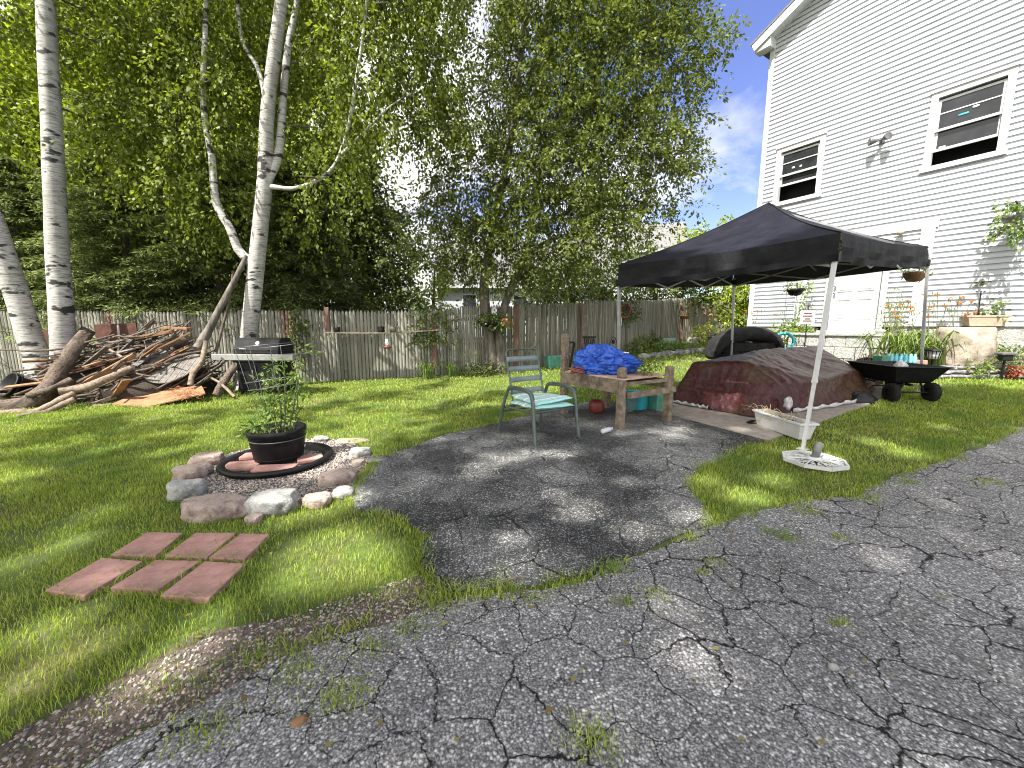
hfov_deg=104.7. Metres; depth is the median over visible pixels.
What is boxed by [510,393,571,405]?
cushion
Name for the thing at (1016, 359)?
shrub
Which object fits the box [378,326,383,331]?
jar
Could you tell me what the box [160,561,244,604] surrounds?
paver
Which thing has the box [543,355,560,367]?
planter box
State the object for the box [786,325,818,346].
shrub
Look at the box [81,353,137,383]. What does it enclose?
board
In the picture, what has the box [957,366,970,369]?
wall stone
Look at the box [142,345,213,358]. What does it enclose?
board
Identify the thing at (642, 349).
shrub
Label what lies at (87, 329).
log
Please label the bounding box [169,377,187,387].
branch
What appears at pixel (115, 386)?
branch
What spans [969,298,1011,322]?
shrub
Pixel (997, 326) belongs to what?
boulder
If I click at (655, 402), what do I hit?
storage box
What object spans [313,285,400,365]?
broadleaf tree
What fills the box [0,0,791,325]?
sky
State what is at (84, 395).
branch
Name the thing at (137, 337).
branch
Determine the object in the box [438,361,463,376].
daylily
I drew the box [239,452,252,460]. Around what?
slab piece
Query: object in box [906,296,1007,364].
daylily
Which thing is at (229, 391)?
branch
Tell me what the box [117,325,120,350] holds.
branch
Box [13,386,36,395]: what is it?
branch
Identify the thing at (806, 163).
window
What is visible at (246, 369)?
door
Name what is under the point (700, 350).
edging rock
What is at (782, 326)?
shrub
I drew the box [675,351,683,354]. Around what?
edging rock
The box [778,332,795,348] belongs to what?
hose coil
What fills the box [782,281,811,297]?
hanging basket
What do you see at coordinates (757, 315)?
daylily
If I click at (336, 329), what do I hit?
jar
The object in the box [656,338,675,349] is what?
planter box
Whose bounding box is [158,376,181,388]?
branch
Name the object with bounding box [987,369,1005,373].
wall stone
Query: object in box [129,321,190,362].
branch
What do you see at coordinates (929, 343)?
potted plant
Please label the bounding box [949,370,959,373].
wall stone
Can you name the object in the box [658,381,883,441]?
concrete slab
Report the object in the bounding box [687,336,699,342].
boulder
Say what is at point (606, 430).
water bottle
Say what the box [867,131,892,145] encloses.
flood light
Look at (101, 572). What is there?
paver
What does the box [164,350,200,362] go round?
branch
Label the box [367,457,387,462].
ring stone
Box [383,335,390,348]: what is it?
bird feeder
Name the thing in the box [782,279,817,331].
trellis
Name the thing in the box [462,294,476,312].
window
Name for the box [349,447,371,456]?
ring stone
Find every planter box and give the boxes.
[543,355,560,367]
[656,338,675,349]
[959,315,1015,325]
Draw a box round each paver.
[46,558,142,600]
[111,532,182,560]
[111,560,198,595]
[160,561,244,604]
[165,533,235,560]
[209,533,269,563]
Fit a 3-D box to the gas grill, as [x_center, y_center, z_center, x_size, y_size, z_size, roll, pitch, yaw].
[-5.553,-0.408,8.853,1.840,1.250,0.750,1,8,4]
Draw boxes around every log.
[0,330,92,409]
[0,391,76,413]
[16,397,76,415]
[58,366,132,395]
[77,326,95,336]
[151,333,191,350]
[212,365,237,396]
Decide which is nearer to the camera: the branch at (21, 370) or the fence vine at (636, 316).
the branch at (21, 370)
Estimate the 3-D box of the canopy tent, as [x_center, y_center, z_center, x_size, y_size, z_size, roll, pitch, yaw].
[4.446,-1.279,6.855,4.682,3.388,3.307,-6,10,-33]
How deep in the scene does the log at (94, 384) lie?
7.52 m
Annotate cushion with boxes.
[508,399,574,409]
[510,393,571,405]
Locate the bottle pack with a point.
(910, 358)
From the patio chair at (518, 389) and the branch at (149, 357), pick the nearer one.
the patio chair at (518, 389)
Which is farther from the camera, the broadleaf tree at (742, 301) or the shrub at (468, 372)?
the broadleaf tree at (742, 301)
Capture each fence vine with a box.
[283,304,313,352]
[404,302,461,352]
[621,294,646,327]
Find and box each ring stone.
[165,478,207,501]
[171,462,213,480]
[180,493,248,523]
[187,451,225,465]
[243,488,299,517]
[244,513,263,525]
[302,491,331,509]
[311,435,329,441]
[318,468,356,487]
[331,485,354,499]
[335,438,369,443]
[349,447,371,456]
[351,459,364,467]
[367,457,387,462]
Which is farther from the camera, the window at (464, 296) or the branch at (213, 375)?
the window at (464, 296)
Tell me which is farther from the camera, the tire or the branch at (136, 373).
the tire
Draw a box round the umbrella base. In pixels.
[782,441,849,471]
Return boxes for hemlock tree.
[0,89,222,349]
[0,152,110,314]
[86,114,316,363]
[220,155,380,366]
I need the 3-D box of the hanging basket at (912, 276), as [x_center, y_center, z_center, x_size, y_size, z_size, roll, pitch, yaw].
[7.228,-2.128,7.080,0.485,0.629,0.460,-5,10,-33]
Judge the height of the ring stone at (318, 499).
0.131 m
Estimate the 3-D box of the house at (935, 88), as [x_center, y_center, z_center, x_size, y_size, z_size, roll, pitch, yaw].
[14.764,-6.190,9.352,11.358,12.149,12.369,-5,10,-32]
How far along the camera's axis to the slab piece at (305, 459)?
4.33 m
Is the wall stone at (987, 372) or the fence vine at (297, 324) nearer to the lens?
the wall stone at (987, 372)
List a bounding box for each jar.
[333,327,339,331]
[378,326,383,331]
[389,327,395,331]
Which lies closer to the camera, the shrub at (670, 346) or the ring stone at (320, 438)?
the ring stone at (320, 438)
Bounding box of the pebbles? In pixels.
[0,575,454,767]
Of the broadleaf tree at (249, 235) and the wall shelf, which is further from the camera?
the broadleaf tree at (249, 235)
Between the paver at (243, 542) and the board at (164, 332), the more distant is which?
the board at (164, 332)
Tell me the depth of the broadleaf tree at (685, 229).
32.03 m
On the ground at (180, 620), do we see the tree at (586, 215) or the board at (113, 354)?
the tree at (586, 215)
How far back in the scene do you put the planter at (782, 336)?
10.46 m
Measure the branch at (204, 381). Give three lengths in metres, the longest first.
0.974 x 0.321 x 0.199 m
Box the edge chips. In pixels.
[69,426,1023,766]
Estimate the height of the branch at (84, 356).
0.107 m
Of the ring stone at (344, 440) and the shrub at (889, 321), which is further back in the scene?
the shrub at (889, 321)
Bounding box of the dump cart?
[845,360,953,401]
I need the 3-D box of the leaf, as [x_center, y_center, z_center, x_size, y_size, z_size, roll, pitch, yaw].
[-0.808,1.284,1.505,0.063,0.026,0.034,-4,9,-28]
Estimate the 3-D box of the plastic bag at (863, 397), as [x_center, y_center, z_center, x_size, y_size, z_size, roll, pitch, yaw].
[5.769,0.250,6.536,0.491,0.263,0.363,-5,10,-33]
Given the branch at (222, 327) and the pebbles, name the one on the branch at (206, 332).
the branch at (222, 327)
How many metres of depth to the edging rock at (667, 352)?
13.48 m
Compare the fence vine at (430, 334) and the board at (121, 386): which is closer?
the board at (121, 386)
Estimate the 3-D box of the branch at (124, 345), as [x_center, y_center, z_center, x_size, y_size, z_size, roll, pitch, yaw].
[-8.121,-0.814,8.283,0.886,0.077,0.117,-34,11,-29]
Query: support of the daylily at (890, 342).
on the garden bed
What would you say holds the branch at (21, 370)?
on the bark litter
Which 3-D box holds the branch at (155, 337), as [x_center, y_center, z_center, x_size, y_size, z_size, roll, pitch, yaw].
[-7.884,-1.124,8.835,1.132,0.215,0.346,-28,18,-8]
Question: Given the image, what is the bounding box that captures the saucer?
[216,442,333,479]
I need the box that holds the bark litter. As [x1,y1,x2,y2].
[56,359,218,402]
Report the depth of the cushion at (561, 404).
5.16 m
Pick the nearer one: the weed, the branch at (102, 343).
the weed
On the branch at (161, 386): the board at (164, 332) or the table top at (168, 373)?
the table top at (168, 373)
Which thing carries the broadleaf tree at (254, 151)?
on the ground at (180, 620)
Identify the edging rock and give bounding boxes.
[638,353,650,358]
[651,352,658,357]
[662,350,671,355]
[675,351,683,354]
[697,348,704,352]
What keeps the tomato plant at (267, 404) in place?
in the barrel planter at (272, 447)
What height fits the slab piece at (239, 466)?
0.045 m
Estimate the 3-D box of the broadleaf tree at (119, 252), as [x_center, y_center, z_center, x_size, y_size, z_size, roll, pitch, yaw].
[-24.185,-8.453,20.878,15.256,13.785,7.426,0,8,0]
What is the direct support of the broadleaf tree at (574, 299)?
on the ground at (180, 620)
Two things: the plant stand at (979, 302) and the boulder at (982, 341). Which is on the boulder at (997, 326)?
the plant stand at (979, 302)
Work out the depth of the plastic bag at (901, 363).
6.68 m
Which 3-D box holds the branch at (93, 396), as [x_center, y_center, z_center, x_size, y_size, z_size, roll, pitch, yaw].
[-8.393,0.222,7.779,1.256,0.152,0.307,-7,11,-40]
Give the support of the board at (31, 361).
on the board
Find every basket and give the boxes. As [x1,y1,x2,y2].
[473,312,515,335]
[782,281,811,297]
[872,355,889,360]
[899,264,933,282]
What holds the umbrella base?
on the ground at (180, 620)
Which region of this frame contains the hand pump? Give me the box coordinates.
[569,341,574,366]
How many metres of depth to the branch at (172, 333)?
8.77 m
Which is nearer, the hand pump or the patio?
the patio
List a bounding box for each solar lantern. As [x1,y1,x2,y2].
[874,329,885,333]
[924,348,944,364]
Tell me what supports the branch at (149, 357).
on the bark litter
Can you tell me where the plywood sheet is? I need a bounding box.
[112,386,204,406]
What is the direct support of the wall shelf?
attached to the picket fence at (10, 361)
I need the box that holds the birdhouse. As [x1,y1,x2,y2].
[491,305,497,314]
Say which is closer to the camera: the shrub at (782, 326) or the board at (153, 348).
the board at (153, 348)
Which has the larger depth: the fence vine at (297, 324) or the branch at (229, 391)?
the fence vine at (297, 324)
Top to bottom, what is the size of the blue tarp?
0.474 m
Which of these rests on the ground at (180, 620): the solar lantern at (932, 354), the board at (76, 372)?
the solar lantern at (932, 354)
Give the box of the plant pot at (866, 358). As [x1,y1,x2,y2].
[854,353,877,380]
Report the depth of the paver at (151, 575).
2.33 m
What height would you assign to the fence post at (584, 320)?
1.384 m
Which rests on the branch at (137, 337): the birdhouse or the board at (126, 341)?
the board at (126, 341)
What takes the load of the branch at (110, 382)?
on the bark litter
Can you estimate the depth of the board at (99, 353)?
7.97 m
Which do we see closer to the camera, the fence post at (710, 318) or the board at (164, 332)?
the board at (164, 332)
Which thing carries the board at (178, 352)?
on the branch
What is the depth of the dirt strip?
1.67 m
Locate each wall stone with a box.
[937,365,958,369]
[947,374,963,378]
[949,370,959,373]
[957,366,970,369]
[958,370,973,373]
[958,374,975,377]
[974,370,994,373]
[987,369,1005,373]
[992,365,1006,368]
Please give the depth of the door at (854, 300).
9.83 m
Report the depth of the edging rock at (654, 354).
13.22 m
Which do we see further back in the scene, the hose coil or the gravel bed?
the hose coil
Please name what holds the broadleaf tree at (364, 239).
on the ground at (180, 620)
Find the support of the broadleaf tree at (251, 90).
on the ground at (180, 620)
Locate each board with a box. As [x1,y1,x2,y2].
[4,382,39,388]
[22,358,88,362]
[38,357,117,380]
[43,329,48,346]
[68,359,120,375]
[70,346,110,375]
[81,348,142,367]
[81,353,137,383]
[94,323,137,340]
[101,335,177,357]
[103,346,138,366]
[109,379,130,402]
[119,320,155,350]
[119,338,144,343]
[131,356,146,366]
[134,330,174,339]
[139,343,161,358]
[140,330,177,344]
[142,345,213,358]
[143,332,192,356]
[152,347,191,364]
[156,326,192,329]
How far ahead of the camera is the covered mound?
6.46 m
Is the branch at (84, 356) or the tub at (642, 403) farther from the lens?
the branch at (84, 356)
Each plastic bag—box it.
[851,391,878,404]
[892,360,908,366]
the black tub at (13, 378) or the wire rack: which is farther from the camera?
the black tub at (13, 378)
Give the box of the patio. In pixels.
[350,401,764,592]
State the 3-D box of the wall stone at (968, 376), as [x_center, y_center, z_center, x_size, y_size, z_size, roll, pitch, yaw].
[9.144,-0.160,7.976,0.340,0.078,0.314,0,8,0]
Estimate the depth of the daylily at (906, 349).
8.38 m
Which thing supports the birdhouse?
hanging from the tree at (586, 215)
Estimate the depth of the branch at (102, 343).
8.28 m
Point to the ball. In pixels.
(595, 406)
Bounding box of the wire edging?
[461,364,492,376]
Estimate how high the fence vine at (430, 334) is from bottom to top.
1.403 m
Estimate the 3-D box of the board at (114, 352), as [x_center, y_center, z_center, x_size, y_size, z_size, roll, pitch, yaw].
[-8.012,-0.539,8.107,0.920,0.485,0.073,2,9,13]
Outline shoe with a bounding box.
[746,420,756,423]
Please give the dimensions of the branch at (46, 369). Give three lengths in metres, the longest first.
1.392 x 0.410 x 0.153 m
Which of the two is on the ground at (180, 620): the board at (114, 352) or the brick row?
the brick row
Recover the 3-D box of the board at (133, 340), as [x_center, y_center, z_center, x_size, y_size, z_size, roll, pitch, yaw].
[-7.976,-0.977,8.366,0.025,1.002,0.121,39,-18,-15]
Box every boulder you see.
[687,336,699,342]
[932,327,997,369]
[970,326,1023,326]
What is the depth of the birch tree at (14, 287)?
8.20 m
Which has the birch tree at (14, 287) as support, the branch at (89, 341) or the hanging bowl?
the branch at (89, 341)
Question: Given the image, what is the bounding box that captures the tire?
[705,326,783,358]
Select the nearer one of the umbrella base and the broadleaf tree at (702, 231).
the umbrella base
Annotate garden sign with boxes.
[799,306,815,346]
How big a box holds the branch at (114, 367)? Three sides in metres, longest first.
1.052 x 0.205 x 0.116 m
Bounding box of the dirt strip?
[0,576,453,767]
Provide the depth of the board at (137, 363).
8.07 m
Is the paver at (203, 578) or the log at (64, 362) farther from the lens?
the log at (64, 362)
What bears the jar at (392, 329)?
on the wall shelf
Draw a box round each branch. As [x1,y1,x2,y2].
[0,334,114,351]
[12,367,46,371]
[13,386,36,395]
[25,377,73,398]
[37,344,110,375]
[52,395,99,399]
[54,353,104,357]
[68,349,84,373]
[75,391,97,398]
[76,371,99,383]
[82,357,107,369]
[87,396,116,404]
[95,324,167,344]
[97,376,123,387]
[103,372,145,391]
[105,331,160,353]
[107,337,149,350]
[108,335,144,339]
[110,380,119,391]
[111,349,139,370]
[111,353,144,361]
[111,375,146,386]
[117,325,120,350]
[117,330,161,342]
[124,344,151,349]
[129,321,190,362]
[132,317,165,344]
[134,372,155,377]
[140,348,200,371]
[144,349,162,363]
[145,321,186,352]
[146,320,183,343]
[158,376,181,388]
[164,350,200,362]
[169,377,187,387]
[181,360,225,385]
[187,341,208,385]
[192,255,247,350]
[194,373,212,385]
[195,376,219,396]
[209,365,226,378]
[210,377,235,397]
[214,274,233,351]
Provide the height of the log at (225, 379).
0.646 m
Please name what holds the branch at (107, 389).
on the bark litter
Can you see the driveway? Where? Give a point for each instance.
(772, 689)
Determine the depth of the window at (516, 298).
23.45 m
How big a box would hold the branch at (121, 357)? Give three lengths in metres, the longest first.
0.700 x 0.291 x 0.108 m
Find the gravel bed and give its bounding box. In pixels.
[208,440,373,507]
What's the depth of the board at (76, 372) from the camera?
7.96 m
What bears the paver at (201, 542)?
on the ground at (180, 620)
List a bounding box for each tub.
[0,372,36,397]
[626,390,648,409]
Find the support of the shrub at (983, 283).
on the plant stand at (979, 302)
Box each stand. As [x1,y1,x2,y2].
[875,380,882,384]
[963,291,981,326]
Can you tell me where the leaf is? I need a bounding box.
[291,714,308,727]
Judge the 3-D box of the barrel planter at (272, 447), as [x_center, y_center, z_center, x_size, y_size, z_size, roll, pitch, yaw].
[-2.588,0.650,4.369,0.580,0.352,0.580,0,8,0]
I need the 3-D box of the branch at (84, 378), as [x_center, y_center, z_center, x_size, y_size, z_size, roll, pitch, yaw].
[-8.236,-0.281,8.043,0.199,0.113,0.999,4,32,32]
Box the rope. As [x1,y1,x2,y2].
[568,366,584,373]
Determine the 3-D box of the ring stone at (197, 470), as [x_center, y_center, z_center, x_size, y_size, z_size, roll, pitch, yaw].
[-3.191,0.900,3.927,0.344,0.175,0.220,-2,8,-12]
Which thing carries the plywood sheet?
on the ground at (180, 620)
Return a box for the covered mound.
[673,346,875,416]
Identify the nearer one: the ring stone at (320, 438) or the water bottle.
the ring stone at (320, 438)
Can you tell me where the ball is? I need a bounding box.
[588,399,603,413]
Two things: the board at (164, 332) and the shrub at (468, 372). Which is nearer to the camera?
the board at (164, 332)
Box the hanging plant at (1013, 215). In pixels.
[981,198,1023,251]
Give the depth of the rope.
6.01 m
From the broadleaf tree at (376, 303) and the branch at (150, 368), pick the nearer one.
the branch at (150, 368)
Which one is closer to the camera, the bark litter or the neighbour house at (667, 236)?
the bark litter
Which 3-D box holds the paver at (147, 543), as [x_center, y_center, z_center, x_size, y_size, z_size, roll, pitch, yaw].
[-2.466,1.111,2.700,0.339,0.061,0.312,0,8,0]
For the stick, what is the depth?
2.31 m
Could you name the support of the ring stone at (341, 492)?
on the gravel bed
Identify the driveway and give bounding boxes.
[84,425,1023,767]
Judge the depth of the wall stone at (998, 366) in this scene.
7.78 m
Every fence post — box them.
[324,307,330,331]
[431,317,436,367]
[513,307,518,347]
[581,305,586,346]
[679,303,684,338]
[708,295,712,333]
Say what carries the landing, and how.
on the ground at (180, 620)
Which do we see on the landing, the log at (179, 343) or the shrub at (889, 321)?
the shrub at (889, 321)
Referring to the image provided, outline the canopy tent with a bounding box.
[615,202,930,450]
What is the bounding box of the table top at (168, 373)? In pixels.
[143,349,199,383]
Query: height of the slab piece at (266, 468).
0.045 m
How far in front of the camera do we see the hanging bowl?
17.26 m
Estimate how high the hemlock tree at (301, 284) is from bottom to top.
6.582 m
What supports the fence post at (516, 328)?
attached to the picket fence at (662, 317)
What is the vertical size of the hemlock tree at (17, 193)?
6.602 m
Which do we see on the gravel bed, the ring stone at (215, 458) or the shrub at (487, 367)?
the ring stone at (215, 458)
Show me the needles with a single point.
(186, 393)
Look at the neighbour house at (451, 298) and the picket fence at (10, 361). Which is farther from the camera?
the neighbour house at (451, 298)
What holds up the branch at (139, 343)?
on the board at (158, 338)
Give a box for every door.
[238,365,257,388]
[259,365,277,388]
[828,272,881,330]
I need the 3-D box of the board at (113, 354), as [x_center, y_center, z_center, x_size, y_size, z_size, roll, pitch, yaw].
[-7.862,-0.836,8.486,0.145,0.030,1.436,19,35,34]
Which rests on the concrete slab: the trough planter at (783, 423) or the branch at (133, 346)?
the trough planter at (783, 423)
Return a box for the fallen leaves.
[151,473,972,747]
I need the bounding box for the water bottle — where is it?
[601,427,612,433]
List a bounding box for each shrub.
[456,361,482,375]
[467,359,510,375]
[623,334,661,354]
[641,330,664,349]
[654,339,696,351]
[689,322,719,342]
[770,318,812,346]
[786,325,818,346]
[873,287,918,334]
[959,357,999,376]
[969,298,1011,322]
[972,279,991,287]
[988,342,1023,371]
[992,347,1023,370]
[1004,365,1023,378]
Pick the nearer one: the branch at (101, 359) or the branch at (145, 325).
the branch at (101, 359)
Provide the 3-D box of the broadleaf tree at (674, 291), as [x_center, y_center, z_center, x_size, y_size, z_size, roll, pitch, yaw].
[7.387,-4.470,18.461,6.676,5.070,4.010,0,8,0]
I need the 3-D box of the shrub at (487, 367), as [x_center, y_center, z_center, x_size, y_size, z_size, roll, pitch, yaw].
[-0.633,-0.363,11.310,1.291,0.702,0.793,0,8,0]
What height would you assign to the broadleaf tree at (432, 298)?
5.675 m
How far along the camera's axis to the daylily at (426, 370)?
11.02 m
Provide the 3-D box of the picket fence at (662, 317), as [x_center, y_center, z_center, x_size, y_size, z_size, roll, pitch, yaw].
[3.292,-2.057,14.691,12.098,2.734,1.097,-5,10,-33]
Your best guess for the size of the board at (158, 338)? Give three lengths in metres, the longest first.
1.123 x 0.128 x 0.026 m
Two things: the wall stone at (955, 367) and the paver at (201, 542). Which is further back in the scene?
the wall stone at (955, 367)
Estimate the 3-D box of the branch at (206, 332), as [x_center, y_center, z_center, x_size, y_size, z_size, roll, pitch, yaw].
[-6.422,-1.805,8.691,0.257,2.148,1.232,5,10,32]
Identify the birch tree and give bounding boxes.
[0,0,256,380]
[12,0,520,390]
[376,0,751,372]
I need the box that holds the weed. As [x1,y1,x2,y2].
[634,356,664,375]
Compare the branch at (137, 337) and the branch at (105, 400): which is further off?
the branch at (137, 337)
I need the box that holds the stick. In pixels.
[503,575,525,582]
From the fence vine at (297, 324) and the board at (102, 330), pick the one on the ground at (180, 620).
the board at (102, 330)
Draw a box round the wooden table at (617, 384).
[560,334,675,429]
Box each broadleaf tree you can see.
[0,0,169,305]
[0,0,356,348]
[0,0,389,295]
[21,97,189,312]
[103,122,376,334]
[290,108,432,360]
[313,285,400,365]
[388,242,460,348]
[489,251,660,329]
[604,234,731,320]
[668,214,746,292]
[670,225,699,298]
[703,284,749,333]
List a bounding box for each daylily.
[414,359,439,379]
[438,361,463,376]
[742,310,788,344]
[854,300,947,357]
[875,302,944,359]
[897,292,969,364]
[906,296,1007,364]
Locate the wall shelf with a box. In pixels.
[323,329,442,341]
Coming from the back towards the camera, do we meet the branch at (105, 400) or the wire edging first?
the wire edging
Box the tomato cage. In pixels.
[233,343,298,432]
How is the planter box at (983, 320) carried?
on the boulder at (982, 341)
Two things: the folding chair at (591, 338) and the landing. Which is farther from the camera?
the folding chair at (591, 338)
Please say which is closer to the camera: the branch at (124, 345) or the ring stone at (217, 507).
the ring stone at (217, 507)
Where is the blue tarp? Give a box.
[572,343,643,374]
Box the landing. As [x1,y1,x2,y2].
[788,332,900,363]
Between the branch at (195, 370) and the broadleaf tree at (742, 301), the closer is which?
the branch at (195, 370)
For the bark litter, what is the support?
on the ground at (180, 620)
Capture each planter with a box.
[245,421,306,464]
[746,403,819,439]
[780,335,787,347]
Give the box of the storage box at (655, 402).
[648,394,673,410]
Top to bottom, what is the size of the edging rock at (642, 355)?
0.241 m
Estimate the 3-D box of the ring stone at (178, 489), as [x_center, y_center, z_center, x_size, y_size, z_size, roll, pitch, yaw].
[-2.896,0.959,3.496,0.326,0.192,0.236,0,8,0]
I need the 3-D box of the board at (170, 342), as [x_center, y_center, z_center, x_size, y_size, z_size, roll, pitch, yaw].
[-7.468,-0.708,8.265,1.500,0.031,0.149,-32,23,-12]
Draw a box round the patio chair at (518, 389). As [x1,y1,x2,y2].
[497,348,579,445]
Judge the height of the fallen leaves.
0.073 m
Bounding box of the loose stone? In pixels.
[828,663,839,670]
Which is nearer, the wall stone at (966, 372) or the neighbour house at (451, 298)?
the wall stone at (966, 372)
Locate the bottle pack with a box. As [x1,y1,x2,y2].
[886,354,916,362]
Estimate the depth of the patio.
3.58 m
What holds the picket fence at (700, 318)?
on the ground at (180, 620)
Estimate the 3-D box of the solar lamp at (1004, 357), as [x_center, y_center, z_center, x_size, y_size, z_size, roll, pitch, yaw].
[9.529,-0.348,7.650,0.220,0.531,0.200,3,9,17]
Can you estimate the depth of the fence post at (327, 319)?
10.44 m
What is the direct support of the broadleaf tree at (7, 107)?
on the ground at (180, 620)
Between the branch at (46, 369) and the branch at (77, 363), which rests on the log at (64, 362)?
the branch at (77, 363)
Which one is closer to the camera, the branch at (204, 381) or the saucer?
the saucer
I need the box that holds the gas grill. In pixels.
[211,338,310,394]
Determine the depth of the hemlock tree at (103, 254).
11.11 m
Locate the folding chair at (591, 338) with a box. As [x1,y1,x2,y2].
[582,336,595,346]
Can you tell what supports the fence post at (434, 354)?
attached to the picket fence at (10, 361)
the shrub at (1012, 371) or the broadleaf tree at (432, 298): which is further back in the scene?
the broadleaf tree at (432, 298)
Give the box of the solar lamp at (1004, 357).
[994,352,1017,379]
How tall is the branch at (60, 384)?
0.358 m
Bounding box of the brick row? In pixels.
[917,360,927,363]
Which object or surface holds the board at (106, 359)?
on the board at (72, 370)
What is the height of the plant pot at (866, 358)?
0.636 m
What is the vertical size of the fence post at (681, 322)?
1.604 m
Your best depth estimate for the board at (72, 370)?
7.98 m
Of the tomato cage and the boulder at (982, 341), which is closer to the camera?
the tomato cage
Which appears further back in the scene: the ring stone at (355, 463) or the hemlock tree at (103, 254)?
the hemlock tree at (103, 254)
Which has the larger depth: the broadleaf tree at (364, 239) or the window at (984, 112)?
the broadleaf tree at (364, 239)
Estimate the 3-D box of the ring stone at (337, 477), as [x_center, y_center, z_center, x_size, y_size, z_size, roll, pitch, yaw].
[-1.674,0.921,3.807,0.338,0.158,0.244,-2,9,-13]
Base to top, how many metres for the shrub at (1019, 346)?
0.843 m
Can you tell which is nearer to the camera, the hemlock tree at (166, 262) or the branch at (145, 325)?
the branch at (145, 325)
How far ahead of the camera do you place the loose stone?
1.73 m
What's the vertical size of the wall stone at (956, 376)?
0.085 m
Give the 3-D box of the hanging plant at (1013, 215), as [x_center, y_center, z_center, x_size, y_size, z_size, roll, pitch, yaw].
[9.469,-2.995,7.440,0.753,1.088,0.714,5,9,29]
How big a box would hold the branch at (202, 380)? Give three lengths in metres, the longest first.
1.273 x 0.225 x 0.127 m
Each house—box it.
[432,242,617,341]
[562,222,687,322]
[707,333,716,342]
[747,0,1023,364]
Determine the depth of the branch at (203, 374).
8.45 m
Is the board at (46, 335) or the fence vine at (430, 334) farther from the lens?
the fence vine at (430, 334)
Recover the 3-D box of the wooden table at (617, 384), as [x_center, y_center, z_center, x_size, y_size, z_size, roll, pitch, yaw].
[1.621,-0.101,6.223,1.004,1.332,1.519,-6,10,-33]
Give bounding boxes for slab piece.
[225,460,259,471]
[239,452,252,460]
[251,463,298,472]
[297,453,322,464]
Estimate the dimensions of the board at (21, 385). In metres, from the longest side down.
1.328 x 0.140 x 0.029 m
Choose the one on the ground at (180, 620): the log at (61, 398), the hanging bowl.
the log at (61, 398)
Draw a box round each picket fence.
[0,309,446,381]
[444,298,686,373]
[684,294,731,340]
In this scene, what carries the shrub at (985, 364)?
on the ground at (180, 620)
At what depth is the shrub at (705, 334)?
17.29 m
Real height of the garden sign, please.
1.556 m
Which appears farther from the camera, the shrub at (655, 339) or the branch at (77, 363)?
the shrub at (655, 339)
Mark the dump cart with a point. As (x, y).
(896, 379)
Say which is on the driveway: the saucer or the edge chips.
the edge chips
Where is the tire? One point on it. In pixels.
(755, 338)
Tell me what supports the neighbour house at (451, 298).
on the ground at (180, 620)
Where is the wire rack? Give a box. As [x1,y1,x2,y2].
[625,391,639,412]
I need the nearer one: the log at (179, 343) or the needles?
the needles
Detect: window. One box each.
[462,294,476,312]
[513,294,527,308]
[772,131,827,205]
[919,62,1020,173]
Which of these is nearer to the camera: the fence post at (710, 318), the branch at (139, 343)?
the branch at (139, 343)
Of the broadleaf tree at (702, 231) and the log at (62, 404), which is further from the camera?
the broadleaf tree at (702, 231)
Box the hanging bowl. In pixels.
[679,312,691,318]
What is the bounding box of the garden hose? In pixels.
[621,303,630,351]
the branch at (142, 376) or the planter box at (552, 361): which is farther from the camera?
the planter box at (552, 361)
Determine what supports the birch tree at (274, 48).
on the ground at (180, 620)
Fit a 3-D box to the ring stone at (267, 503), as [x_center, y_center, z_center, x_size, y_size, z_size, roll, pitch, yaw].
[-1.962,0.994,3.226,0.409,0.210,0.277,0,8,0]
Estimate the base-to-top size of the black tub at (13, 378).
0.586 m
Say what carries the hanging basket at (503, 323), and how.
hanging from the tree at (586, 215)
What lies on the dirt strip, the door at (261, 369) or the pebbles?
the pebbles
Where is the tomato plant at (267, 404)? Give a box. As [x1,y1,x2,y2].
[235,343,322,436]
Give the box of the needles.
[164,386,205,402]
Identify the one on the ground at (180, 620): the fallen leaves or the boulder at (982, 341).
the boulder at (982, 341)
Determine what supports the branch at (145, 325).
on the board at (133, 340)
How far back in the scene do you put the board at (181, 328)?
8.69 m
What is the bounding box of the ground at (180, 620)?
[0,326,1023,767]
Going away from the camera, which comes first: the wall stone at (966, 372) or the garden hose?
the wall stone at (966, 372)
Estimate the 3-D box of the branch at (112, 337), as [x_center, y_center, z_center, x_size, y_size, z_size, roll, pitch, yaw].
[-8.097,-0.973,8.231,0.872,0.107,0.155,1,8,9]

